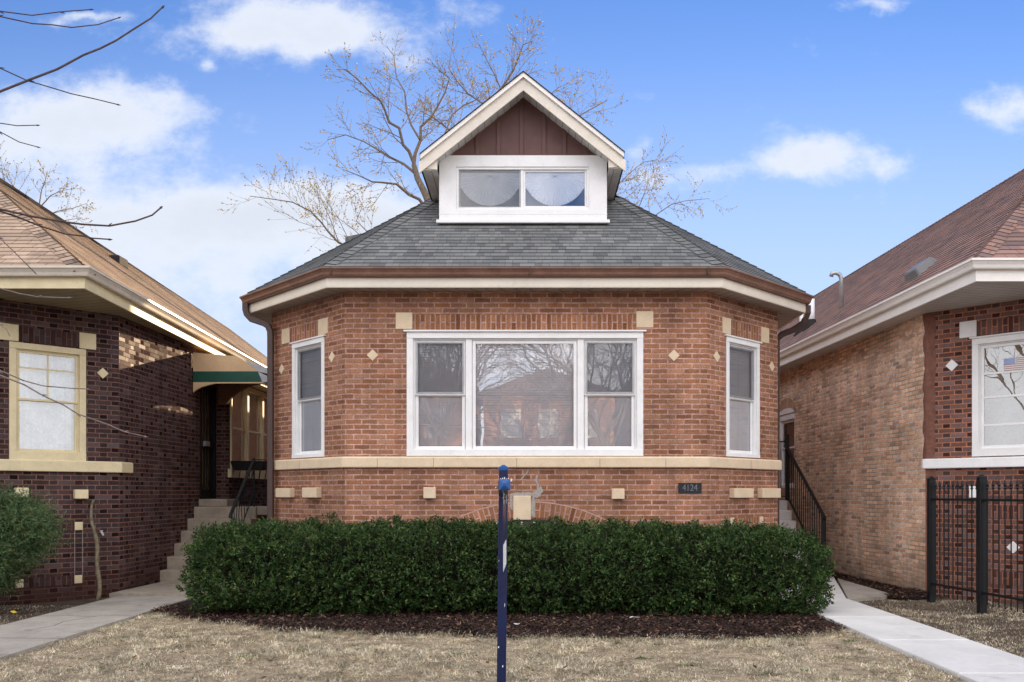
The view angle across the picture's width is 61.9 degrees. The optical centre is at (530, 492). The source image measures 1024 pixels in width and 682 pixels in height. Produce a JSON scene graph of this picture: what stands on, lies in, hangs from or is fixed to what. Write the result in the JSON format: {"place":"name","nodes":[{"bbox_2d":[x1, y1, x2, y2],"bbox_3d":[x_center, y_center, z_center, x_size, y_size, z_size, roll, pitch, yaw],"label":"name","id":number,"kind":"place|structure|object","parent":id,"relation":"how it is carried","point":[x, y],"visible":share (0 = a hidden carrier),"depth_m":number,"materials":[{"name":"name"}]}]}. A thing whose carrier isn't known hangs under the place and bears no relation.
{"place":"outdoors","nodes":[
{"label":"outdoors","id":0,"kind":"place"},
{"bbox_2d":[0,575,1023,681],"bbox_3d":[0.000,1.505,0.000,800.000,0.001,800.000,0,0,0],"label":"ground","id":1,"kind":"structure","parent":0,"point":[982,621],"depth_m":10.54,"materials":[{"name":"plant"}]},
{"bbox_2d":[0,482,76,599],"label":"juniper shrub","id":2,"kind":"object","parent":1,"relation":"on","point":[24,526],"visible":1,"depth_m":10.49,"materials":[{"name":"green plant"}]},
{"bbox_2d":[0,140,97,233],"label":"bare tree","id":3,"kind":"object","parent":1,"relation":"on","point":[62,210],"visible":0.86,"depth_m":39.99,"materials":[{"name":"grey plant"}]},
{"bbox_2d":[0,5,164,436],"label":"street tree","id":4,"kind":"object","parent":1,"relation":"on","point":[41,75],"visible":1,"depth_m":4.94,"materials":[{"name":"brown plant"}]},
{"bbox_2d":[90,499,101,600],"bbox_3d":[-6.045,0.790,11.854,0.092,1.396,0.600,0,0,-36],"label":"wooden stick","id":5,"kind":"object","parent":1,"relation":"on","point":[99,580],"visible":0.98,"depth_m":11.81,"materials":[{"name":"brown wood"}]},
{"bbox_2d":[0,596,192,659],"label":"walkway","id":6,"kind":"structure","parent":1,"relation":"on","point":[20,637],"depth_m":9.61,"materials":[{"name":"grey concrete"}]},
{"bbox_2d":[0,178,266,605],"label":"brick bungalow","id":7,"kind":"object","parent":1,"relation":"on","point":[179,382],"visible":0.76,"depth_m":12.35,"materials":[{"name":"brown brick"}]},
{"bbox_2d":[9,341,85,460],"bbox_3d":[-6.678,-1.233,11.781,0.158,1.581,0.954,0,0,45],"label":"window","id":8,"kind":"structure","parent":7,"relation":"in","point":[40,428],"depth_m":11.82,"materials":[{"name":"white glass"}]},
{"bbox_2d":[200,386,215,498],"bbox_3d":[-5.979,-0.930,15.720,0.152,2.080,0.721,0,0,0],"label":"storm door","id":9,"kind":"structure","parent":7,"relation":"in","point":[208,393],"depth_m":15.84,"materials":[{"name":"black metal"}]},
{"bbox_2d":[230,388,247,468],"bbox_3d":[-5.746,-1.300,16.680,0.148,1.700,1.021,0,0,0],"label":"sunroom window","id":10,"kind":"structure","parent":7,"relation":"in","point":[235,404],"depth_m":16.91,"materials":[{"name":"glass"}]},
{"bbox_2d":[243,387,262,470],"bbox_3d":[-5.765,-1.300,17.700,0.148,1.700,1.021,0,0,0],"label":"sunroom window","id":11,"kind":"structure","parent":7,"relation":"in","point":[252,400],"depth_m":17.95,"materials":[{"name":"brown glass"}]},
{"bbox_2d":[258,392,266,471],"bbox_3d":[-5.784,-1.300,18.719,0.148,1.700,1.021,0,0,0],"label":"sunroom window","id":12,"kind":"structure","parent":7,"relation":"in","point":[264,394],"depth_m":18.73,"materials":[{"name":"glass"}]},
{"bbox_2d":[109,582,242,597],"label":"walkway","id":13,"kind":"structure","parent":1,"relation":"on","point":[163,589],"depth_m":12.26,"materials":[{"name":"concrete"}]},
{"bbox_2d":[160,499,266,581],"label":"concrete steps","id":14,"kind":"structure","parent":1,"relation":"on","point":[206,511],"depth_m":14.80,"materials":[{"name":"grey concrete"}]},
{"bbox_2d":[228,458,266,540],"bbox_3d":[-5.097,0.275,15.052,1.390,1.850,2.325,0,0,0],"label":"iron railing","id":15,"kind":"object","parent":14,"relation":"on","point":[247,475],"visible":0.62,"depth_m":14.89,"materials":[{"name":"black metal"}]},
{"bbox_2d":[230,461,266,469],"bbox_3d":[-5.290,-0.505,16.020,0.620,0.170,0.280,0,0,0],"label":"flower box","id":16,"kind":"object","parent":15,"relation":"hanging from","point":[240,465],"visible":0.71,"depth_m":15.89,"materials":[{"name":"black metal"}]},
{"bbox_2d":[217,9,736,252],"bbox_3d":[-1.790,-8.693,33.895,20.479,20.694,5.278,0,0,-7],"label":"bare tree","id":17,"kind":"object","parent":1,"relation":"on","point":[419,182],"visible":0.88,"depth_m":33.25,"materials":[{"name":"grey plant"}]},
{"bbox_2d":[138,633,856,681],"bbox_3d":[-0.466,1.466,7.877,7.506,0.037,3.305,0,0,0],"label":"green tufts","id":18,"kind":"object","parent":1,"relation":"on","point":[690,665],"visible":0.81,"depth_m":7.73,"materials":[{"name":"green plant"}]},
{"bbox_2d":[495,465,512,681],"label":"sign post","id":19,"kind":"object","parent":1,"relation":"on","point":[504,480],"visible":1,"depth_m":6.20,"materials":[{"name":"blue metal"}]},
{"bbox_2d":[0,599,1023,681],"bbox_3d":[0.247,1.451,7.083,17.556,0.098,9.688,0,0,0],"label":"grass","id":20,"kind":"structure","parent":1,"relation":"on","point":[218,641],"depth_m":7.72,"materials":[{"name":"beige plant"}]},
{"bbox_2d":[7,598,1021,680],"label":"dead leaves","id":21,"kind":"object","parent":1,"relation":"on","point":[270,660],"visible":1,"depth_m":7.78,"materials":[{"name":"brown plant"}]},
{"bbox_2d":[239,71,813,601],"bbox_3d":[-0.066,-2.234,19.117,8.556,7.569,16.206,0,0,0],"label":"brick bungalow","id":22,"kind":"object","parent":1,"relation":"on","point":[541,309],"visible":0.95,"depth_m":11.53,"materials":[{"name":"brown brick"}]},
{"bbox_2d":[289,334,325,457],"bbox_3d":[-3.131,-1.338,12.124,0.935,1.682,0.145,0,0,45],"label":"window","id":23,"kind":"structure","parent":22,"relation":"in","point":[308,411],"depth_m":12.23,"materials":[{"name":"white glass"}]},
{"bbox_2d":[456,167,588,208],"bbox_3d":[-0.116,-4.454,12.672,2.454,0.963,0.355,0,0,0],"label":"dormer window","id":24,"kind":"structure","parent":22,"relation":"in","point":[476,187],"depth_m":12.55,"materials":[{"name":"glass"}]},
{"bbox_2d":[403,330,646,455],"bbox_3d":[-0.081,-1.334,11.475,3.249,1.685,0.160,0,0,0],"label":"picture window","id":25,"kind":"structure","parent":22,"relation":"in","point":[529,392],"depth_m":11.53,"materials":[{"name":"glass"}]},
{"bbox_2d":[495,519,565,525],"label":"basement window","id":26,"kind":"structure","parent":22,"relation":"in","point":[526,522],"depth_m":11.44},
{"bbox_2d":[725,334,761,457],"bbox_3d":[2.968,-1.338,12.076,0.924,1.677,0.145,0,0,-44],"label":"window","id":27,"kind":"structure","parent":22,"relation":"in","point":[738,422],"depth_m":12.18,"materials":[{"name":"glass"}]},
{"bbox_2d":[151,571,942,638],"bbox_3d":[1.552,1.472,11.980,12.224,0.015,6.897,0,0,-30],"label":"mulch bed","id":28,"kind":"object","parent":1,"relation":"on","point":[187,602],"visible":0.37,"depth_m":9.60,"materials":[{"name":"brown plant"}]},
{"bbox_2d":[175,512,836,615],"bbox_3d":[-0.274,0.872,10.628,8.076,1.269,1.577,0,0,0],"label":"hedge","id":29,"kind":"object","parent":28,"relation":"on","point":[687,566],"visible":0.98,"depth_m":10.17,"materials":[{"name":"green plant"}]},
{"bbox_2d":[837,578,888,601],"bbox_3d":[5.096,1.505,13.069,0.619,0.090,3.011,0,0,17],"label":"paved apron","id":30,"kind":"object","parent":1,"relation":"on","point":[854,591],"visible":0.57,"depth_m":12.48,"materials":[{"name":"grey concrete"}]},
{"bbox_2d":[778,169,1023,603],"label":"brick bungalow","id":31,"kind":"object","parent":1,"relation":"on","point":[901,372],"visible":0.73,"depth_m":12.95,"materials":[{"name":"brown brick"}]},
{"bbox_2d":[779,408,794,487],"bbox_3d":[5.526,-0.949,18.213,0.206,1.699,0.983,0,0,0],"label":"door","id":32,"kind":"structure","parent":31,"relation":"in","point":[787,415],"depth_m":18.41,"materials":[{"name":"white paint"}]},
{"bbox_2d":[969,331,1023,456],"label":"window","id":33,"kind":"structure","parent":31,"relation":"in","point":[1004,397],"depth_m":11.88,"materials":[{"name":"white glass"}]},
{"bbox_2d":[782,576,1023,681],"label":"walkway","id":34,"kind":"structure","parent":1,"relation":"on","point":[965,659],"depth_m":8.19,"materials":[{"name":"concrete"}]},
{"bbox_2d":[779,500,814,567],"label":"concrete steps","id":35,"kind":"structure","parent":34,"relation":"on","point":[785,516],"depth_m":16.12,"materials":[{"name":"grey concrete"}]},
{"bbox_2d":[780,434,825,575],"bbox_3d":[4.357,0.160,15.472,1.274,2.580,2.165,0,0,0],"label":"iron railing","id":36,"kind":"object","parent":35,"relation":"on","point":[788,455],"visible":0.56,"depth_m":15.69,"materials":[{"name":"black metal"}]},
{"bbox_2d":[927,475,1023,613],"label":"iron fence","id":37,"kind":"object","parent":1,"relation":"on","point":[982,500],"visible":0.99,"depth_m":10.62,"materials":[{"name":"black metal"}]},
{"bbox_2d":[0,0,1023,356],"label":"sky","id":38,"kind":"structure","parent":0,"point":[837,132],"materials":[{"name":"blue"}]}
]}

